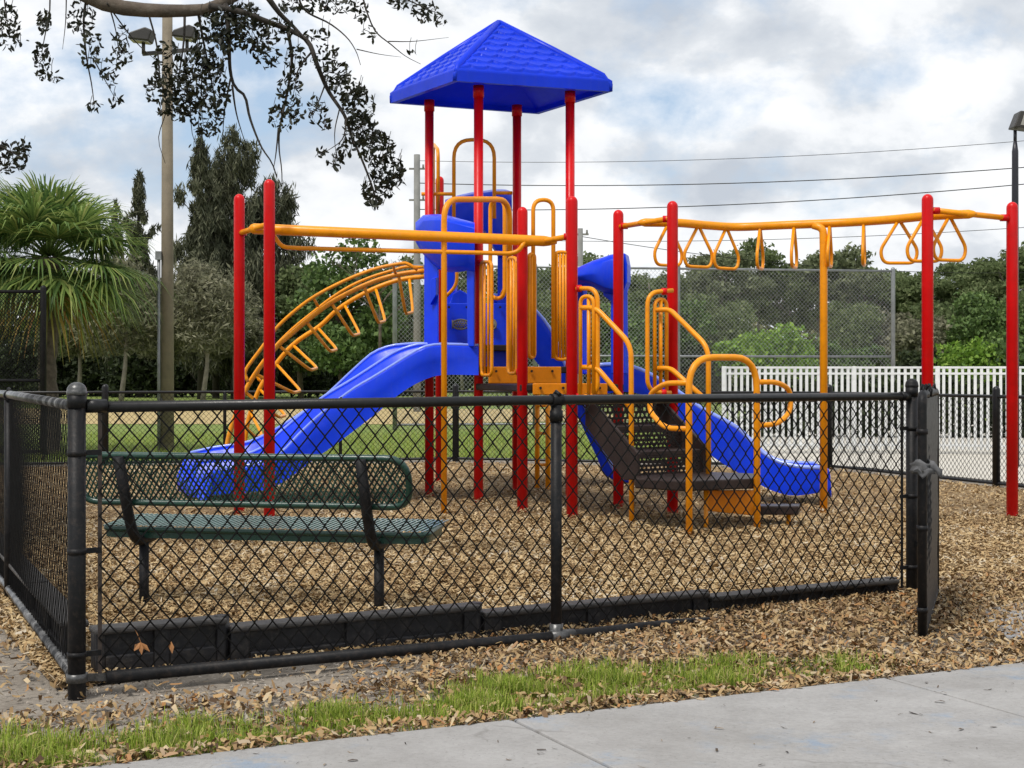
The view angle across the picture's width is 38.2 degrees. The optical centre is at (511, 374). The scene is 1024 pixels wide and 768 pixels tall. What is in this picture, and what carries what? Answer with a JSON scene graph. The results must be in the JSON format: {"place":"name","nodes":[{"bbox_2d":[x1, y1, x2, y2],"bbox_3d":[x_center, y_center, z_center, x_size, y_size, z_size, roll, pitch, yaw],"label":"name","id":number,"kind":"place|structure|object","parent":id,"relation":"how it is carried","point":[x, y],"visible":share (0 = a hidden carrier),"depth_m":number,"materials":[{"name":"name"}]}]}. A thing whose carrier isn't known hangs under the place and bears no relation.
{"place":"outdoors","nodes":[
{"label":"outdoors","id":0,"kind":"place"},
{"bbox_2d":[30,429,680,460],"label":"grass","id":1,"kind":"structure","parent":0,"point":[350,450],"depth_m":26.76,"materials":[{"name":"green plant"}]},
{"bbox_2d":[0,377,989,477],"bbox_3d":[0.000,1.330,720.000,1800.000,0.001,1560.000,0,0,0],"label":"ground","id":2,"kind":"structure","parent":0,"point":[181,429],"depth_m":34.25,"materials":[{"name":"green plant"}]},
{"bbox_2d":[0,243,35,337],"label":"palm tree","id":3,"kind":"object","parent":2,"relation":"on","point":[14,275],"visible":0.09,"depth_m":24.72,"materials":[{"name":"green plant"}]},
{"bbox_2d":[0,285,46,454],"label":"dark windscreen fence","id":4,"kind":"object","parent":2,"relation":"on","point":[42,291],"visible":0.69,"depth_m":22.89,"materials":[{"name":"black plastic"}]},
{"bbox_2d":[0,336,62,394],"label":"bush","id":5,"kind":"object","parent":2,"relation":"on","point":[19,361],"visible":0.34,"depth_m":83.50,"materials":[{"name":"green plant"}]},
{"bbox_2d":[26,302,111,382],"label":"olive tree","id":6,"kind":"object","parent":2,"relation":"on","point":[76,349],"visible":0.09,"depth_m":71.65,"materials":[{"name":"green plant"}]},
{"bbox_2d":[56,350,106,396],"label":"bush","id":7,"kind":"object","parent":2,"relation":"on","point":[68,367],"visible":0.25,"depth_m":86.28,"materials":[{"name":"green plant"}]},
{"bbox_2d":[0,170,177,454],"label":"palm tree","id":8,"kind":"object","parent":2,"relation":"on","point":[48,217],"visible":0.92,"depth_m":23.88,"materials":[{"name":"green plant"}]},
{"bbox_2d":[66,356,111,395],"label":"bush","id":9,"kind":"object","parent":2,"relation":"on","point":[94,384],"visible":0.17,"depth_m":89.23,"materials":[{"name":"green plant"}]},
{"bbox_2d":[99,198,126,395],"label":"casuarina tree","id":10,"kind":"object","parent":2,"relation":"on","point":[106,358],"visible":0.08,"depth_m":85.83,"materials":[{"name":"green plant"}]},
{"bbox_2d":[64,252,184,400],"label":"olive tree","id":11,"kind":"object","parent":2,"relation":"on","point":[127,343],"visible":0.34,"depth_m":65.68,"materials":[{"name":"green plant"}]},
{"bbox_2d":[115,169,160,397],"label":"casuarina tree","id":12,"kind":"object","parent":2,"relation":"on","point":[138,192],"visible":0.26,"depth_m":83.70,"materials":[{"name":"green plant"}]},
{"bbox_2d":[94,337,185,397],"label":"bush","id":13,"kind":"object","parent":2,"relation":"on","point":[135,375],"visible":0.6,"depth_m":83.54,"materials":[{"name":"green plant"}]},
{"bbox_2d":[128,17,196,451],"bbox_3d":[-5.899,-2.225,25.025,1.194,7.650,0.464,0,0,-18],"label":"floodlight pole","id":14,"kind":"object","parent":2,"relation":"on","point":[164,256],"visible":0.81,"depth_m":24.92,"materials":[{"name":"metal"}]},
{"bbox_2d":[129,291,198,366],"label":"olive tree","id":15,"kind":"object","parent":2,"relation":"on","point":[182,356],"visible":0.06,"depth_m":69.82,"materials":[{"name":"green plant"}]},
{"bbox_2d":[173,135,227,398],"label":"casuarina tree","id":16,"kind":"object","parent":2,"relation":"on","point":[199,232],"visible":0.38,"depth_m":77.70,"materials":[{"name":"green plant"}]},
{"bbox_2d":[174,356,230,396],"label":"bush","id":17,"kind":"object","parent":2,"relation":"on","point":[189,378],"visible":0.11,"depth_m":86.81,"materials":[{"name":"green plant"}]},
{"bbox_2d":[177,155,229,397],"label":"casuarina tree","id":18,"kind":"object","parent":2,"relation":"on","point":[215,382],"visible":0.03,"depth_m":82.81,"materials":[{"name":"green plant"}]},
{"bbox_2d":[147,256,260,399],"bbox_3d":[-13.822,-1.863,65.842,4.934,6.823,5.780,0,0,-21],"label":"olive tree","id":19,"kind":"object","parent":2,"relation":"on","point":[211,324],"visible":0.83,"depth_m":64.87,"materials":[{"name":"green plant"}]},
{"bbox_2d":[193,370,263,395],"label":"bush","id":20,"kind":"object","parent":2,"relation":"on","point":[253,386],"visible":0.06,"depth_m":89.70,"materials":[{"name":"green plant"}]},
{"bbox_2d":[192,282,277,399],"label":"olive tree","id":21,"kind":"object","parent":2,"relation":"on","point":[254,337],"visible":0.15,"depth_m":71.80,"materials":[{"name":"green plant"}]},
{"bbox_2d":[186,122,290,398],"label":"casuarina tree","id":22,"kind":"object","parent":2,"relation":"on","point":[236,170],"visible":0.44,"depth_m":79.34,"materials":[{"name":"green plant"}]},
{"bbox_2d":[0,305,487,390],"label":"wood","id":23,"kind":"object","parent":2,"relation":"on","point":[452,378],"visible":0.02,"depth_m":104.84,"materials":[{"name":"green plant"}]},
{"bbox_2d":[223,173,317,397],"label":"casuarina tree","id":24,"kind":"object","parent":2,"relation":"on","point":[286,203],"visible":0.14,"depth_m":81.44,"materials":[{"name":"green plant"}]},
{"bbox_2d":[249,364,333,397],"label":"bush","id":25,"kind":"object","parent":2,"relation":"on","point":[316,381],"visible":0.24,"depth_m":83.82,"materials":[{"name":"green plant"}]},
{"bbox_2d":[263,261,348,398],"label":"green tree","id":26,"kind":"object","parent":2,"relation":"on","point":[284,287],"visible":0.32,"depth_m":78.99,"materials":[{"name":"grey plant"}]},
{"bbox_2d":[3,408,645,423],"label":"ball field clay","id":27,"kind":"structure","parent":2,"relation":"on","point":[184,417],"depth_m":46.11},
{"bbox_2d":[409,154,424,411],"bbox_3d":[-3.345,-2.965,52.000,0.539,9.531,0.272,0,0,23],"label":"utility pole","id":28,"kind":"object","parent":27,"relation":"on","point":[417,316],"visible":0.59,"depth_m":51.90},
{"bbox_2d":[420,167,1023,185],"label":"power line","id":29,"kind":"object","parent":28,"relation":"attached to","point":[746,182],"visible":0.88,"depth_m":48.34,"materials":[{"name":"black plastic"}]},
{"bbox_2d":[420,184,1023,209],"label":"power line","id":30,"kind":"object","parent":28,"relation":"attached to","point":[781,202],"visible":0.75,"depth_m":47.96,"materials":[{"name":"black plastic"}]},
{"bbox_2d":[442,141,1018,162],"bbox_3d":[8.905,-7.303,48.000,25.708,0.474,0.017,0,0,18],"label":"power line","id":31,"kind":"object","parent":28,"relation":"attached to","point":[756,157],"visible":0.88,"depth_m":48.22,"materials":[{"name":"black plastic"}]},
{"bbox_2d":[592,227,1023,241],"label":"power line","id":32,"kind":"object","parent":28,"relation":"attached to","point":[797,238],"visible":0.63,"depth_m":47.87,"materials":[{"name":"black plastic"}]},
{"bbox_2d":[578,228,588,382],"bbox_3d":[2.317,-1.567,50.000,0.560,6.733,0.205,0,0,0],"label":"utility pole","id":33,"kind":"object","parent":27,"relation":"on","point":[580,246],"visible":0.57,"depth_m":49.92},
{"bbox_2d":[583,236,1023,272],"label":"power line","id":34,"kind":"object","parent":33,"relation":"attached to","point":[776,262],"visible":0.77,"depth_m":52.64,"materials":[{"name":"black plastic"}]},
{"bbox_2d":[326,359,357,388],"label":"bush","id":35,"kind":"object","parent":2,"relation":"on","point":[334,381],"visible":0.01,"depth_m":86.07,"materials":[{"name":"green plant"}]},
{"bbox_2d":[284,238,421,380],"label":"green tree","id":36,"kind":"object","parent":2,"relation":"on","point":[351,349],"visible":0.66,"depth_m":72.84,"materials":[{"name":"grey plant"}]},
{"bbox_2d":[331,252,413,347],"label":"bare tree","id":37,"kind":"object","parent":2,"relation":"on","point":[380,331],"visible":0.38,"depth_m":69.94,"materials":[{"name":"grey plant"}]},
{"bbox_2d":[343,253,423,344],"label":"green tree","id":38,"kind":"object","parent":2,"relation":"on","point":[407,335],"visible":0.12,"depth_m":76.84,"materials":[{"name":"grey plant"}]},
{"bbox_2d":[398,376,434,395],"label":"bush","id":39,"kind":"object","parent":2,"relation":"on","point":[411,388],"visible":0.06,"depth_m":89.14,"materials":[{"name":"green plant"}]},
{"bbox_2d":[457,268,497,393],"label":"pine tree","id":40,"kind":"object","parent":2,"relation":"on","point":[463,281],"visible":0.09,"depth_m":97.46,"materials":[{"name":"green plant"}]},
{"bbox_2d":[1,383,1023,487],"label":"back fence","id":41,"kind":"object","parent":2,"relation":"on","point":[455,391],"visible":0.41,"depth_m":20.67,"materials":[{"name":"black metal"}]},
{"bbox_2d":[512,264,564,304],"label":"pine tree","id":42,"kind":"object","parent":2,"relation":"on","point":[541,273],"visible":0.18,"depth_m":96.81,"materials":[{"name":"green plant"}]},
{"bbox_2d":[537,295,564,354],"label":"scrub tree","id":43,"kind":"object","parent":2,"relation":"on","point":[543,309],"visible":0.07,"depth_m":83.23,"materials":[{"name":"green plant"}]},
{"bbox_2d":[546,250,640,309],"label":"pine tree","id":44,"kind":"object","parent":2,"relation":"on","point":[588,259],"visible":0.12,"depth_m":91.25,"materials":[{"name":"green plant"}]},
{"bbox_2d":[561,300,650,360],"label":"scrub tree","id":45,"kind":"object","parent":2,"relation":"on","point":[605,330],"visible":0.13,"depth_m":79.05,"materials":[{"name":"green plant"}]},
{"bbox_2d":[591,339,681,394],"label":"shrub","id":46,"kind":"object","parent":2,"relation":"on","point":[635,358],"visible":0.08,"depth_m":65.42,"materials":[{"name":"green plant"}]},
{"bbox_2d":[393,261,894,429],"bbox_3d":[3.385,-0.590,36.000,12.592,4.180,0.109,0,0,-9],"label":"tall chain link fence","id":47,"kind":"object","parent":2,"relation":"on","point":[798,356],"visible":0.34,"depth_m":36.36,"materials":[{"name":"metal"}]},
{"bbox_2d":[628,303,664,357],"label":"scrub tree","id":48,"kind":"object","parent":2,"relation":"on","point":[642,313],"visible":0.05,"depth_m":83.09,"materials":[{"name":"green plant"}]},
{"bbox_2d":[628,270,710,314],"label":"pine tree","id":49,"kind":"object","parent":2,"relation":"on","point":[652,285],"visible":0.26,"depth_m":88.86,"materials":[{"name":"green plant"}]},
{"bbox_2d":[641,299,718,387],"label":"scrub tree","id":50,"kind":"object","parent":2,"relation":"on","point":[687,339],"visible":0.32,"depth_m":81.34,"materials":[{"name":"green plant"}]},
{"bbox_2d":[657,344,733,403],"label":"shrub","id":51,"kind":"object","parent":2,"relation":"on","point":[715,379],"visible":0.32,"depth_m":65.33,"materials":[{"name":"green plant"}]},
{"bbox_2d":[680,290,758,350],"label":"scrub tree","id":52,"kind":"object","parent":2,"relation":"on","point":[736,321],"visible":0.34,"depth_m":82.95,"materials":[{"name":"green plant"}]},
{"bbox_2d":[448,311,1005,390],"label":"wood","id":53,"kind":"object","parent":2,"relation":"on","point":[809,331],"depth_m":110.87,"materials":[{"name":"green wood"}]},
{"bbox_2d":[680,249,777,312],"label":"pine tree","id":54,"kind":"object","parent":2,"relation":"on","point":[715,282],"visible":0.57,"depth_m":86.84,"materials":[{"name":"green plant"}]},
{"bbox_2d":[710,334,768,390],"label":"shrub","id":55,"kind":"object","parent":2,"relation":"on","point":[718,347],"visible":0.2,"depth_m":65.60,"materials":[{"name":"green plant"}]},
{"bbox_2d":[721,237,794,330],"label":"pine tree","id":56,"kind":"object","parent":2,"relation":"on","point":[770,254],"visible":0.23,"depth_m":91.26,"materials":[{"name":"green plant"}]},
{"bbox_2d":[733,322,834,390],"bbox_3d":[11.844,-0.470,64.038,4.475,3.783,3.718,0,0,0],"label":"shrub","id":57,"kind":"object","parent":2,"relation":"on","point":[774,335],"visible":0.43,"depth_m":63.42,"materials":[{"name":"green plant"}]},
{"bbox_2d":[750,264,819,335],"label":"pine tree","id":58,"kind":"object","parent":2,"relation":"on","point":[779,299],"visible":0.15,"depth_m":95.43,"materials":[{"name":"green plant"}]},
{"bbox_2d":[783,257,857,340],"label":"pine tree","id":59,"kind":"object","parent":2,"relation":"on","point":[799,314],"visible":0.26,"depth_m":89.84,"materials":[{"name":"green plant"}]},
{"bbox_2d":[804,337,856,390],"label":"shrub","id":60,"kind":"object","parent":2,"relation":"on","point":[832,349],"visible":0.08,"depth_m":65.52,"materials":[{"name":"green plant"}]},
{"bbox_2d":[793,241,888,315],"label":"pine tree","id":61,"kind":"object","parent":2,"relation":"on","point":[846,258],"visible":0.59,"depth_m":86.90,"materials":[{"name":"green plant"}]},
{"bbox_2d":[814,300,887,354],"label":"scrub tree","id":62,"kind":"object","parent":2,"relation":"on","point":[851,328],"visible":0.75,"depth_m":81.16,"materials":[{"name":"green plant"}]},
{"bbox_2d":[711,424,1023,482],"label":"pool deck","id":63,"kind":"structure","parent":2,"relation":"on","point":[784,454],"depth_m":23.53,"materials":[{"name":"concrete"}]},
{"bbox_2d":[722,363,1023,450],"bbox_3d":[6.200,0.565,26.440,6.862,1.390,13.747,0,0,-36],"label":"picket fence","id":64,"kind":"object","parent":63,"relation":"on","point":[853,373],"visible":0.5,"depth_m":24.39,"materials":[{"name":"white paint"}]},
{"bbox_2d":[1008,111,1023,466],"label":"lamp post","id":65,"kind":"object","parent":63,"relation":"on","point":[1016,123],"visible":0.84,"depth_m":20.96,"materials":[{"name":"black metal"}]},
{"bbox_2d":[841,344,903,388],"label":"shrub","id":66,"kind":"object","parent":2,"relation":"on","point":[869,350],"visible":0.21,"depth_m":67.53,"materials":[{"name":"green plant"}]},
{"bbox_2d":[833,266,913,320],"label":"pine tree","id":67,"kind":"object","parent":2,"relation":"on","point":[879,292],"visible":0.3,"depth_m":92.40,"materials":[{"name":"green plant"}]},
{"bbox_2d":[861,307,917,364],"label":"scrub tree","id":68,"kind":"object","parent":2,"relation":"on","point":[886,325],"visible":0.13,"depth_m":83.73,"materials":[{"name":"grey plant"}]},
{"bbox_2d":[861,268,934,375],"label":"pine tree","id":69,"kind":"object","parent":2,"relation":"on","point":[906,275],"visible":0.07,"depth_m":95.50,"materials":[{"name":"green plant"}]},
{"bbox_2d":[877,315,952,361],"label":"scrub tree","id":70,"kind":"object","parent":2,"relation":"on","point":[908,335],"visible":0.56,"depth_m":79.28,"materials":[{"name":"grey plant"}]},
{"bbox_2d":[890,271,957,316],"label":"pine tree","id":71,"kind":"object","parent":2,"relation":"on","point":[912,286],"visible":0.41,"depth_m":91.36,"materials":[{"name":"green plant"}]},
{"bbox_2d":[895,347,960,397],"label":"shrub","id":72,"kind":"object","parent":2,"relation":"on","point":[912,357],"visible":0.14,"depth_m":67.79,"materials":[{"name":"green plant"}]},
{"bbox_2d":[906,300,981,353],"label":"scrub tree","id":73,"kind":"object","parent":2,"relation":"on","point":[939,310],"visible":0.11,"depth_m":83.42,"materials":[{"name":"green plant"}]},
{"bbox_2d":[933,261,988,315],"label":"pine tree","id":74,"kind":"object","parent":2,"relation":"on","point":[949,267],"visible":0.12,"depth_m":94.60,"materials":[{"name":"green plant"}]},
{"bbox_2d":[933,336,1005,393],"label":"shrub","id":75,"kind":"object","parent":2,"relation":"on","point":[972,355],"visible":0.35,"depth_m":65.44,"materials":[{"name":"green plant"}]},
{"bbox_2d":[941,257,1005,336],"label":"pine tree","id":76,"kind":"object","parent":2,"relation":"on","point":[970,268],"visible":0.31,"depth_m":89.65,"materials":[{"name":"green plant"}]},
{"bbox_2d":[945,290,1023,347],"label":"scrub tree","id":77,"kind":"object","parent":2,"relation":"on","point":[987,320],"visible":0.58,"depth_m":81.16,"materials":[{"name":"green plant"}]},
{"bbox_2d":[957,241,1023,301],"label":"pine tree","id":78,"kind":"object","parent":2,"relation":"on","point":[994,267],"visible":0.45,"depth_m":87.42,"materials":[{"name":"green plant"}]},
{"bbox_2d":[973,333,1023,382],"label":"shrub","id":79,"kind":"object","parent":2,"relation":"on","point":[1001,345],"visible":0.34,"depth_m":65.43,"materials":[{"name":"green plant"}]},
{"bbox_2d":[993,289,1023,343],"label":"scrub tree","id":80,"kind":"object","parent":2,"relation":"on","point":[1021,298],"visible":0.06,"depth_m":82.91,"materials":[{"name":"green plant"}]},
{"bbox_2d":[0,460,1023,767],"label":"soil","id":81,"kind":"structure","parent":0,"point":[222,682],"depth_m":6.28,"materials":[{"name":"brown soil"}]},
{"bbox_2d":[1,555,48,604],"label":"border timber","id":82,"kind":"object","parent":81,"relation":"on","point":[15,572],"visible":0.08,"depth_m":8.09,"materials":[{"name":"black plastic"}]},
{"bbox_2d":[0,606,55,690],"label":"leaf litter","id":83,"kind":"object","parent":81,"relation":"on","point":[8,642],"visible":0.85,"depth_m":6.69,"materials":[{"name":"beige plant"}]},
{"bbox_2d":[28,582,88,654],"bbox_3d":[-2.211,1.257,7.152,0.128,0.326,1.375,0,0,-24],"label":"border timber","id":84,"kind":"object","parent":81,"relation":"on","point":[36,586],"visible":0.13,"depth_m":7.03,"materials":[{"name":"black plastic"}]},
{"bbox_2d":[89,614,228,671],"bbox_3d":[-1.548,1.254,6.541,0.619,0.326,0.128,0,0,-30],"label":"border timber","id":85,"kind":"object","parent":81,"relation":"on","point":[149,633],"visible":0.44,"depth_m":6.49,"materials":[{"name":"black plastic"}]},
{"bbox_2d":[0,0,448,210],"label":"live oak","id":86,"kind":"object","parent":81,"relation":"on","point":[235,16],"visible":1,"depth_m":9.42,"materials":[{"name":"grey plant"}]},
{"bbox_2d":[228,601,481,659],"bbox_3d":[-0.721,1.296,7.015,1.318,0.326,0.128,0,0,-30],"label":"border timber","id":87,"kind":"object","parent":81,"relation":"on","point":[281,641],"visible":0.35,"depth_m":6.95,"materials":[{"name":"black plastic"}]},
{"bbox_2d":[0,378,918,700],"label":"chain link fence","id":88,"kind":"object","parent":81,"relation":"on","point":[18,544],"visible":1,"depth_m":7.01,"materials":[{"name":"black metal"}]},
{"bbox_2d":[134,630,149,654],"bbox_3d":[-1.537,1.107,6.131,0.072,0.116,0.015,0,0,0],"label":"dead leaf","id":89,"kind":"object","parent":88,"relation":"attached to","point":[140,646],"visible":1,"depth_m":6.13,"materials":[{"name":"orange plant"}]},
{"bbox_2d":[916,383,938,642],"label":"chain link gate","id":90,"kind":"structure","parent":88,"relation":"attached to","point":[927,525],"depth_m":7.31,"materials":[{"name":"black metal"}]},
{"bbox_2d":[909,459,942,478],"bbox_3d":[2.016,0.460,7.195,0.148,0.095,0.090,0,0,0],"label":"gate latch","id":91,"kind":"object","parent":90,"relation":"attached to","point":[921,468],"visible":1,"depth_m":7.17,"materials":[{"name":"grey metal"}]},
{"bbox_2d":[0,647,919,767],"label":"grass","id":92,"kind":"structure","parent":81,"relation":"on","point":[329,712],"depth_m":5.66,"materials":[{"name":"green plant"}]},
{"bbox_2d":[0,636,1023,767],"bbox_3d":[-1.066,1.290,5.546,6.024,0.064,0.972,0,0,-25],"label":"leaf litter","id":93,"kind":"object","parent":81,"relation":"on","point":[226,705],"visible":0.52,"depth_m":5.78,"materials":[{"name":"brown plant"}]},
{"bbox_2d":[0,568,1023,767],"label":"leaf litter","id":94,"kind":"object","parent":81,"relation":"on","point":[903,611],"visible":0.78,"depth_m":7.04,"materials":[{"name":"brown plant"}]},
{"bbox_2d":[0,460,1023,687],"bbox_3d":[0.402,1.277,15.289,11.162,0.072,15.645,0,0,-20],"label":"wood chips","id":95,"kind":"object","parent":81,"relation":"on","point":[170,583],"visible":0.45,"depth_m":10.31,"materials":[{"name":"brown wood"}]},
{"bbox_2d":[86,452,449,609],"bbox_3d":[-1.405,0.963,8.246,2.015,1.074,0.689,0,0,12],"label":"park bench","id":96,"kind":"object","parent":95,"relation":"on","point":[120,527],"visible":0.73,"depth_m":8.07,"materials":[{"name":"green metal"}]},
{"bbox_2d":[114,488,1019,610],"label":"wood chips","id":97,"kind":"object","parent":95,"relation":"on","point":[453,511],"visible":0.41,"depth_m":13.22,"materials":[{"name":"brown wood"}]},
{"bbox_2d":[177,20,1017,537],"bbox_3d":[0.092,-1.101,14.869,5.732,5.303,7.584,0,0,-33],"label":"play structure","id":98,"kind":"object","parent":95,"relation":"on","point":[479,330],"visible":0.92,"depth_m":14.39,"materials":[{"name":"red paint"}]},
{"bbox_2d":[481,589,709,636],"bbox_3d":[0.453,1.335,7.689,1.418,0.326,0.128,0,0,-30],"label":"border timber","id":99,"kind":"object","parent":81,"relation":"on","point":[522,616],"visible":0.3,"depth_m":7.63,"materials":[{"name":"black plastic"}]},
{"bbox_2d":[708,576,899,614],"bbox_3d":[1.664,1.362,8.383,1.405,0.326,0.128,0,0,-30],"label":"border timber","id":100,"kind":"object","parent":81,"relation":"on","point":[892,583],"visible":0.3,"depth_m":8.32,"materials":[{"name":"black plastic"}]},
{"bbox_2d":[0,0,1023,338],"label":"sky","id":101,"kind":"structure","parent":0,"point":[693,81],"materials":[{"name":"white"}]},
{"bbox_2d":[81,662,1023,767],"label":"sidewalk","id":102,"kind":"structure","parent":0,"point":[854,725],"depth_m":5.18,"materials":[{"name":"concrete"}]},
{"bbox_2d":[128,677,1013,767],"bbox_3d":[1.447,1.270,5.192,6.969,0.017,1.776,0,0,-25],"label":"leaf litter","id":103,"kind":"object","parent":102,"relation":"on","point":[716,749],"visible":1,"depth_m":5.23,"materials":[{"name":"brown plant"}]},
{"bbox_2d":[985,602,1023,644],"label":"gate path","id":104,"kind":"structure","parent":0,"point":[1009,637],"depth_m":7.61,"materials":[{"name":"concrete"}]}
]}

